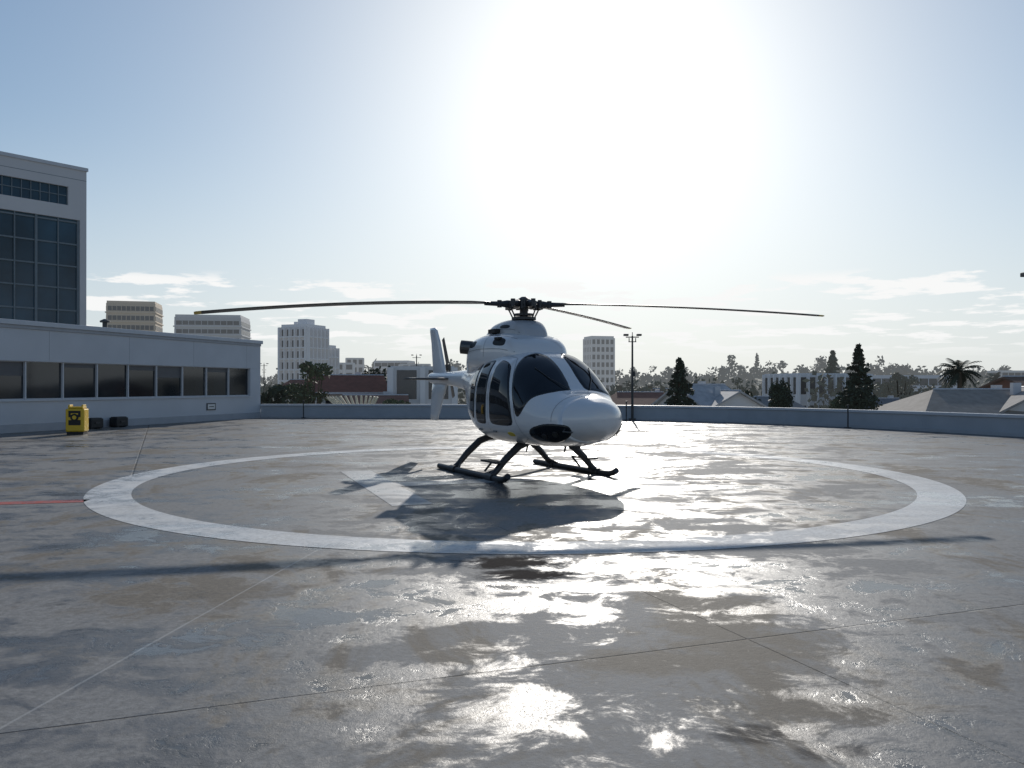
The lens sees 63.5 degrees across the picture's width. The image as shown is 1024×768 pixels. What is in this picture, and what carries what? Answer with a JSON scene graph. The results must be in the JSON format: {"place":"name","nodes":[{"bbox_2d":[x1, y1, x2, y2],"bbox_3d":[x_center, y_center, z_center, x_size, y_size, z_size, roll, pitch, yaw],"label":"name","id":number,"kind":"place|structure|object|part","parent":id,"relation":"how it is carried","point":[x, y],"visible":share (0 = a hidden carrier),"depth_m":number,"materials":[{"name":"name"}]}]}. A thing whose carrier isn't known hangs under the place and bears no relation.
{"place":"outdoors","nodes":[
{"label":"outdoors","id":0,"kind":"place"},
{"bbox_2d":[0,151,87,325],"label":"glass fronted office tower","id":1,"kind":"structure","parent":0,"point":[42,240],"depth_m":96.42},
{"bbox_2d":[0,362,226,377],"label":"window blinds","id":2,"kind":"object","parent":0,"point":[10,368],"depth_m":35.31,"materials":[{"name":"grey fabric"}]},
{"bbox_2d":[0,361,247,398],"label":"window panes","id":3,"kind":"object","parent":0,"point":[43,380],"visible":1,"depth_m":34.32,"materials":[{"name":"black glass"}]},
{"bbox_2d":[315,394,341,403],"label":"walls","id":4,"kind":"structure","parent":0,"point":[333,395],"depth_m":74.65,"materials":[{"name":"beige paint"}]},
{"bbox_2d":[306,375,386,394],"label":"roof","id":5,"kind":"structure","parent":4,"relation":"on","point":[354,383],"depth_m":76.46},
{"bbox_2d":[316,372,383,393],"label":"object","id":6,"kind":"object","parent":5,"relation":"on","point":[357,373],"visible":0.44,"depth_m":75.27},
{"bbox_2d":[387,366,457,403],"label":"white rendered block","id":7,"kind":"structure","parent":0,"point":[418,391],"depth_m":71.86,"materials":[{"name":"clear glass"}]},
{"bbox_2d":[397,370,447,398],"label":"windows","id":8,"kind":"structure","parent":7,"relation":"in","point":[409,387],"depth_m":71.85,"materials":[{"name":"black glass"}]},
{"bbox_2d":[0,0,1023,385],"label":"sky","id":9,"kind":"structure","parent":0,"point":[858,165],"materials":[{"name":"blue"}]},
{"bbox_2d":[458,375,964,402],"bbox_3d":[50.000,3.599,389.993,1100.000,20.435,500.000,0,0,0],"label":"hills","id":10,"kind":"structure","parent":0,"point":[759,381],"depth_m":360.37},
{"bbox_2d":[988,380,1010,387],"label":"walls","id":11,"kind":"structure","parent":0,"point":[1005,383],"depth_m":63.92,"materials":[{"name":"brick"}]},
{"bbox_2d":[979,377,1023,387],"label":"roof","id":12,"kind":"structure","parent":11,"relation":"on","point":[1012,380],"depth_m":63.40,"materials":[{"name":"tile"}]},
{"label":"ground","id":13,"kind":"structure","parent":0,"visible":0},
{"bbox_2d":[105,301,163,331],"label":"beige office tower","id":14,"kind":"structure","parent":13,"relation":"on","point":[141,315],"depth_m":253.99,"materials":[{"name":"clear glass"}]},
{"bbox_2d":[108,306,161,331],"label":"windows","id":15,"kind":"structure","parent":14,"relation":"in","point":[118,308],"depth_m":253.81,"materials":[{"name":"black glass"}]},
{"bbox_2d":[173,314,250,339],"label":"grey office block","id":16,"kind":"structure","parent":13,"relation":"on","point":[232,326],"depth_m":232.79,"materials":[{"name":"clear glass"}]},
{"bbox_2d":[176,320,249,338],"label":"windows","id":17,"kind":"structure","parent":16,"relation":"in","point":[178,322],"depth_m":232.74,"materials":[{"name":"grey glass"}]},
{"bbox_2d":[260,384,292,408],"bbox_3d":[-18.498,6.426,66.200,6.202,12.844,6.584,0,0,31],"label":"broadleaf tree","id":18,"kind":"object","parent":13,"relation":"on","point":[275,392],"visible":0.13,"depth_m":64.82,"materials":[{"name":"green plant"}]},
{"bbox_2d":[277,382,302,403],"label":"broadleaf tree","id":19,"kind":"object","parent":13,"relation":"on","point":[293,401],"visible":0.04,"depth_m":71.61,"materials":[{"name":"green plant"}]},
{"bbox_2d":[278,319,328,383],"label":"white apartment tower","id":20,"kind":"structure","parent":13,"relation":"on","point":[300,341],"depth_m":225.97,"materials":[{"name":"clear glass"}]},
{"bbox_2d":[282,329,303,379],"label":"windows","id":21,"kind":"structure","parent":20,"relation":"in","point":[292,329],"depth_m":225.80,"materials":[{"name":"white glass"}]},
{"bbox_2d":[284,361,332,403],"bbox_3d":[-14.612,5.577,60.034,4.391,14.517,5.497,0,0,0],"label":"broadleaf tree","id":22,"kind":"object","parent":13,"relation":"on","point":[308,395],"visible":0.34,"depth_m":59.66,"materials":[{"name":"green plant"}]},
{"bbox_2d":[329,345,339,373],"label":"white apartment tower","id":23,"kind":"structure","parent":13,"relation":"on","point":[334,356],"depth_m":236.94,"materials":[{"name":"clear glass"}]},
{"bbox_2d":[340,363,354,373],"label":"white block","id":24,"kind":"structure","parent":13,"relation":"on","point":[347,368],"depth_m":296.61,"materials":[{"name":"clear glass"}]},
{"bbox_2d":[340,364,351,373],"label":"windows","id":25,"kind":"structure","parent":24,"relation":"in","point":[348,367],"depth_m":296.59,"materials":[{"name":"white glass"}]},
{"bbox_2d":[345,358,363,373],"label":"office block","id":26,"kind":"structure","parent":13,"relation":"on","point":[359,364],"depth_m":316.68,"materials":[{"name":"white concrete"}]},
{"bbox_2d":[347,360,361,371],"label":"windows","id":27,"kind":"structure","parent":26,"relation":"in","point":[348,361],"depth_m":316.64,"materials":[{"name":"grey glass"}]},
{"bbox_2d":[362,365,390,381],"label":"broadleaf tree","id":28,"kind":"object","parent":13,"relation":"on","point":[376,370],"visible":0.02,"depth_m":83.98,"materials":[{"name":"green plant"}]},
{"bbox_2d":[373,360,414,376],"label":"pale office block","id":29,"kind":"structure","parent":13,"relation":"on","point":[383,364],"depth_m":325.32,"materials":[{"name":"white concrete"}]},
{"bbox_2d":[375,363,413,373],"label":"windows","id":30,"kind":"structure","parent":29,"relation":"in","point":[376,364],"depth_m":325.34,"materials":[{"name":"grey glass"}]},
{"bbox_2d":[382,398,410,403],"bbox_3d":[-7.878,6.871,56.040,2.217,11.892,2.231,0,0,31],"label":"clipped shrub","id":31,"kind":"object","parent":13,"relation":"on","point":[391,401],"visible":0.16,"depth_m":55.73,"materials":[{"name":"green plant"}]},
{"bbox_2d":[398,364,430,365],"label":"slab office block","id":32,"kind":"structure","parent":13,"relation":"on","point":[414,364],"depth_m":296.33,"materials":[{"name":"white concrete"}]},
{"bbox_2d":[583,336,614,390],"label":"hazy apartment tower","id":33,"kind":"structure","parent":13,"relation":"on","point":[599,356],"depth_m":325.86,"materials":[{"name":"white concrete"}]},
{"bbox_2d":[585,339,612,389],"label":"windows","id":34,"kind":"structure","parent":33,"relation":"in","point":[593,340],"depth_m":325.66,"materials":[{"name":"grey glass"}]},
{"bbox_2d":[260,370,979,408],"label":"neighbourhood trees","id":35,"kind":"object","parent":13,"relation":"on","point":[877,392],"visible":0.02,"depth_m":103.97,"materials":[{"name":"green plant"}]},
{"bbox_2d":[613,380,647,393],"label":"broadleaf tree","id":36,"kind":"object","parent":13,"relation":"on","point":[627,387],"visible":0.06,"depth_m":109.53,"materials":[{"name":"green plant"}]},
{"bbox_2d":[260,353,1010,401],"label":"distant trees","id":37,"kind":"object","parent":13,"relation":"on","point":[755,371],"visible":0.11,"depth_m":342.36,"materials":[{"name":"green plant"}]},
{"bbox_2d":[658,393,697,405],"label":"walls","id":38,"kind":"structure","parent":13,"relation":"on","point":[662,401],"depth_m":72.61,"materials":[{"name":"white paint"}]},
{"bbox_2d":[651,385,730,405],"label":"roof","id":39,"kind":"structure","parent":38,"relation":"on","point":[703,395],"depth_m":70.50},
{"bbox_2d":[694,381,724,384],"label":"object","id":40,"kind":"object","parent":39,"relation":"on","point":[701,382],"visible":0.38,"depth_m":72.89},
{"bbox_2d":[664,357,696,405],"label":"conifer tree","id":41,"kind":"object","parent":13,"relation":"on","point":[681,387],"visible":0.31,"depth_m":65.75,"materials":[{"name":"green plant"}]},
{"bbox_2d":[719,393,761,406],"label":"walls","id":42,"kind":"structure","parent":13,"relation":"on","point":[739,400],"depth_m":68.25,"materials":[{"name":"white paint"}]},
{"bbox_2d":[710,391,767,406],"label":"roof","id":43,"kind":"structure","parent":42,"relation":"on","point":[722,397],"depth_m":68.10,"materials":[{"name":"grey"}]},
{"bbox_2d":[713,387,740,395],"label":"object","id":44,"kind":"object","parent":43,"relation":"on","point":[717,391],"visible":0.67,"depth_m":70.34,"materials":[{"name":"grey"}]},
{"bbox_2d":[730,377,756,395],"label":"broadleaf tree","id":45,"kind":"object","parent":13,"relation":"on","point":[738,386],"visible":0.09,"depth_m":119.85,"materials":[{"name":"green plant"}]},
{"bbox_2d":[742,390,762,401],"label":"broadleaf tree","id":46,"kind":"object","parent":13,"relation":"on","point":[747,393],"visible":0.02,"depth_m":78.88,"materials":[{"name":"green plant"}]},
{"bbox_2d":[768,379,794,407],"bbox_3d":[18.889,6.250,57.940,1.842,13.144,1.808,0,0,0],"label":"clipped shrub","id":47,"kind":"object","parent":13,"relation":"on","point":[780,392],"visible":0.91,"depth_m":57.64,"materials":[{"name":"green plant"}]},
{"bbox_2d":[762,373,872,407],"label":"modern white office","id":48,"kind":"structure","parent":13,"relation":"on","point":[798,386],"depth_m":105.68,"materials":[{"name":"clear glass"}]},
{"bbox_2d":[765,377,864,407],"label":"windows","id":49,"kind":"structure","parent":48,"relation":"in","point":[803,384],"depth_m":105.65,"materials":[{"name":"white glass"}]},
{"bbox_2d":[824,350,839,372],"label":"pine tree","id":50,"kind":"object","parent":13,"relation":"on","point":[832,363],"visible":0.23,"depth_m":109.78,"materials":[{"name":"green plant"}]},
{"bbox_2d":[828,396,840,408],"bbox_3d":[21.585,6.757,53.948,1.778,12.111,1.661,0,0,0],"label":"clipped shrub","id":51,"kind":"object","parent":13,"relation":"on","point":[832,405],"visible":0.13,"depth_m":53.94,"materials":[{"name":"green plant"}]},
{"bbox_2d":[833,385,882,409],"bbox_3d":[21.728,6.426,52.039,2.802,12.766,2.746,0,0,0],"label":"clipped shrub","id":52,"kind":"object","parent":13,"relation":"on","point":[853,397],"visible":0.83,"depth_m":51.63,"materials":[{"name":"green plant"}]},
{"bbox_2d":[843,343,875,395],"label":"pine tree","id":53,"kind":"object","parent":13,"relation":"on","point":[859,369],"visible":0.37,"depth_m":99.67,"materials":[{"name":"green plant"}]},
{"bbox_2d":[877,372,921,398],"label":"broadleaf tree","id":54,"kind":"object","parent":13,"relation":"on","point":[897,377],"visible":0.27,"depth_m":109.58,"materials":[{"name":"green plant"}]},
{"bbox_2d":[873,375,956,393],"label":"long low office","id":55,"kind":"structure","parent":13,"relation":"on","point":[929,380],"depth_m":196.20,"materials":[{"name":"white concrete"}]},
{"bbox_2d":[873,378,955,384],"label":"windows","id":56,"kind":"structure","parent":55,"relation":"in","point":[924,381],"depth_m":196.18,"materials":[{"name":"grey glass"}]},
{"bbox_2d":[918,383,952,392],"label":"broadleaf tree","id":57,"kind":"object","parent":13,"relation":"on","point":[928,388],"visible":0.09,"depth_m":119.21,"materials":[{"name":"green plant"}]},
{"bbox_2d":[870,385,1023,414],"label":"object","id":58,"kind":"structure","parent":13,"relation":"on","point":[993,399],"depth_m":54.47,"materials":[{"name":"grey metal"}]},
{"bbox_2d":[999,388,1023,412],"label":"roof","id":59,"kind":"structure","parent":58,"relation":"on","point":[1015,400],"depth_m":52.91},
{"bbox_2d":[1010,383,1023,394],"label":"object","id":60,"kind":"object","parent":59,"relation":"on","point":[1015,388],"visible":0.91,"depth_m":54.60,"materials":[{"name":"grey"}]},
{"bbox_2d":[936,358,982,387],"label":"palm tree","id":61,"kind":"object","parent":13,"relation":"on","point":[959,374],"visible":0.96,"depth_m":84.74,"materials":[{"name":"green plant"}]},
{"bbox_2d":[983,372,1001,383],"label":"palm tree","id":62,"kind":"object","parent":13,"relation":"on","point":[995,376],"visible":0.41,"depth_m":129.68,"materials":[{"name":"green plant"}]},
{"bbox_2d":[985,370,1023,381],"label":"distant campus block","id":63,"kind":"structure","parent":13,"relation":"on","point":[1012,372],"depth_m":314.47,"materials":[{"name":"white concrete"}]},
{"bbox_2d":[985,373,1023,376],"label":"windows","id":64,"kind":"structure","parent":63,"relation":"in","point":[1003,374],"depth_m":314.48,"materials":[{"name":"grey glass"}]},
{"bbox_2d":[1010,403,1023,411],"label":"walls","id":65,"kind":"structure","parent":13,"relation":"on","point":[1020,407],"depth_m":52.53,"materials":[{"name":"white paint"}]},
{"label":"walls","id":66,"kind":"object","parent":13,"relation":"on","visible":0},
{"bbox_2d":[282,380,306,386],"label":"roof","id":67,"kind":"structure","parent":66,"relation":"on","point":[294,381],"depth_m":95.52,"materials":[{"name":"ceramic"}]},
{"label":"walls","id":68,"kind":"object","parent":13,"relation":"on","visible":0},
{"bbox_2d":[342,395,408,403],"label":"roof","id":69,"kind":"structure","parent":68,"relation":"on","point":[381,399],"depth_m":69.48,"materials":[{"name":"grey metal"}]},
{"bbox_2d":[342,392,407,394],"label":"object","id":70,"kind":"object","parent":69,"relation":"on","point":[385,393],"visible":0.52,"depth_m":70.03,"materials":[{"name":"grey"}]},
{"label":"walls","id":71,"kind":"object","parent":13,"relation":"on","visible":0},
{"bbox_2d":[610,392,663,404],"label":"roof","id":72,"kind":"structure","parent":71,"relation":"on","point":[640,398],"depth_m":88.48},
{"bbox_2d":[617,389,662,391],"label":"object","id":73,"kind":"object","parent":72,"relation":"on","point":[657,390],"visible":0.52,"depth_m":90.04,"materials":[{"name":"grey"}]},
{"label":"walls","id":74,"kind":"object","parent":13,"relation":"on","visible":0},
{"bbox_2d":[753,397,806,407],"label":"roof","id":75,"kind":"structure","parent":74,"relation":"on","point":[766,402],"depth_m":82.37,"materials":[{"name":"grey"}]},
{"bbox_3d":[-18.250,7.252,23.985,83.500,10.996,72.000,0,0,0],"label":"building below the deck","id":76,"kind":"object","parent":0,"visible":0},
{"bbox_2d":[0,409,1023,767],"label":"rooftop helipad deck","id":77,"kind":"structure","parent":76,"relation":"on","point":[124,645],"depth_m":6.31,"materials":[{"name":"concrete"}]},
{"bbox_2d":[0,499,87,504],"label":"red line marking","id":78,"kind":"object","parent":77,"relation":"on","point":[37,502],"visible":1,"depth_m":12.01,"materials":[{"name":"paint"}]},
{"bbox_2d":[66,405,88,434],"bbox_3d":[-15.198,1.240,28.880,0.620,1.040,0.485,0,0,-7],"label":"yellow spill kit cabinet","id":79,"kind":"object","parent":77,"relation":"on","point":[77,420],"visible":1,"depth_m":28.69,"materials":[{"name":"plastic"}]},
{"bbox_2d":[89,418,102,428],"bbox_3d":[-16.565,1.554,32.748,0.430,0.430,0.620,0,0,18],"label":"black equipment case","id":80,"kind":"object","parent":77,"relation":"on","point":[95,422],"visible":0.74,"depth_m":32.60,"materials":[{"name":"plastic"}]},
{"bbox_2d":[109,416,127,426],"bbox_3d":[-16.154,1.556,33.982,0.430,0.430,0.620,0,0,18],"label":"black equipment case","id":81,"kind":"object","parent":77,"relation":"on","point":[120,421],"visible":1,"depth_m":33.76,"materials":[{"name":"plastic"}]},
{"bbox_2d":[0,412,260,433],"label":"plinth","id":82,"kind":"structure","parent":77,"relation":"on","point":[19,428],"depth_m":35.96,"materials":[{"name":"grey concrete"}]},
{"bbox_2d":[0,327,259,424],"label":"front wall","id":83,"kind":"structure","parent":82,"relation":"on","point":[18,344],"depth_m":34.74,"materials":[{"name":"white paint"}]},
{"bbox_2d":[0,360,248,399],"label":"window mullions","id":84,"kind":"object","parent":83,"relation":"attached to","point":[62,380],"depth_m":34.85,"materials":[{"name":"black metal"}]},
{"bbox_2d":[0,396,250,401],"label":"window sill","id":85,"kind":"structure","parent":83,"relation":"attached to","point":[116,398],"depth_m":33.99,"materials":[{"name":"metal"}]},
{"bbox_2d":[0,324,260,345],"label":"shadow gap","id":86,"kind":"object","parent":83,"relation":"on","point":[101,333],"visible":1,"depth_m":34.32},
{"bbox_2d":[0,318,262,343],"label":"roof coping","id":87,"kind":"object","parent":83,"relation":"on","point":[64,326],"visible":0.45,"depth_m":34.26,"materials":[{"name":"metal"}]},
{"bbox_2d":[100,319,109,326],"bbox_3d":[-17.562,-2.555,35.662,0.400,0.500,0.400,0,0,0],"label":"roof vent","id":88,"kind":"object","parent":87,"relation":"on","point":[104,322],"visible":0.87,"depth_m":35.57,"materials":[{"name":"metal"}]},
{"bbox_2d":[206,403,215,409],"bbox_3d":[-14.530,1.094,39.940,0.036,0.340,0.650,0,0,18],"label":"wall sign","id":89,"kind":"object","parent":83,"relation":"attached to","point":[210,406],"visible":1,"depth_m":39.90,"materials":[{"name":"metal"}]},
{"bbox_2d":[194,297,823,482],"bbox_3d":[-0.422,0.032,16.965,11.554,3.453,7.870,0,0,-27],"label":"helicopter","id":90,"kind":"object","parent":77,"relation":"on","point":[524,380],"visible":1,"depth_m":14.99,"materials":[{"name":"white paint"}]},
{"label":"windows","id":91,"kind":"part","parent":90,"relation":"part of","materials":[{"name":"black glass"}]},
{"bbox_2d":[340,463,705,505],"bbox_3d":[-0.100,1.727,14.896,5.200,0.001,5.000,0,0,-20],"label":"letter marking","id":92,"kind":"object","parent":77,"relation":"on","point":[390,492],"visible":0.8,"depth_m":14.49,"materials":[{"name":"paint"}]},
{"bbox_2d":[83,446,965,553],"bbox_3d":[0.190,1.729,15.746,14.840,0.001,14.840,0,0,0],"label":"landing circle marking","id":93,"kind":"object","parent":77,"relation":"on","point":[932,502],"visible":0.97,"depth_m":9.75,"materials":[{"name":"white paint"}]},
{"bbox_2d":[623,332,641,419],"bbox_3d":[5.912,-0.380,40.576,0.860,4.330,0.350,0,0,0],"label":"street lamp","id":94,"kind":"object","parent":77,"relation":"on","point":[632,393],"visible":1,"depth_m":40.56,"materials":[{"name":"metal"}]},
{"bbox_2d":[261,416,1023,436],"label":"kerb strip","id":95,"kind":"object","parent":77,"relation":"on","point":[876,427],"visible":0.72,"depth_m":36.59,"materials":[{"name":"grey concrete"}]},
{"bbox_2d":[844,405,850,427],"bbox_3d":[13.450,1.297,33.097,0.200,0.945,0.200,0,0,0],"label":"safety stanchion","id":96,"kind":"object","parent":77,"relation":"on","point":[847,417],"visible":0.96,"depth_m":33.07,"materials":[{"name":"metal"}]},
{"bbox_2d":[261,406,1023,436],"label":"parapet wall","id":97,"kind":"structure","parent":76,"relation":"on","point":[996,424],"depth_m":37.20,"materials":[{"name":"paint"}]},
{"bbox_2d":[260,404,1023,417],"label":"coping","id":98,"kind":"object","parent":97,"relation":"on","point":[864,411],"visible":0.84,"depth_m":36.83,"materials":[{"name":"concrete"}]},
{"bbox_3d":[-10.904,6.922,58.386,3.200,10.800,0.500,0,0,0],"label":"backing","id":99,"kind":"object","parent":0,"visible":0},
{"bbox_2d":[327,395,377,403],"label":"ribs","id":100,"kind":"object","parent":99,"relation":"attached to","point":[332,400],"visible":0.42,"depth_m":57.76,"materials":[{"name":"white metal"}]},
{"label":"walls","id":101,"kind":"object","parent":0,"visible":0},
{"bbox_2d":[829,398,899,408],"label":"roof","id":102,"kind":"structure","parent":101,"relation":"on","point":[884,401],"depth_m":91.25,"materials":[{"name":"stone"}]},
{"bbox_2d":[878,395,898,398],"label":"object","id":103,"kind":"object","parent":102,"relation":"on","point":[890,396],"visible":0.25,"depth_m":91.90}
]}

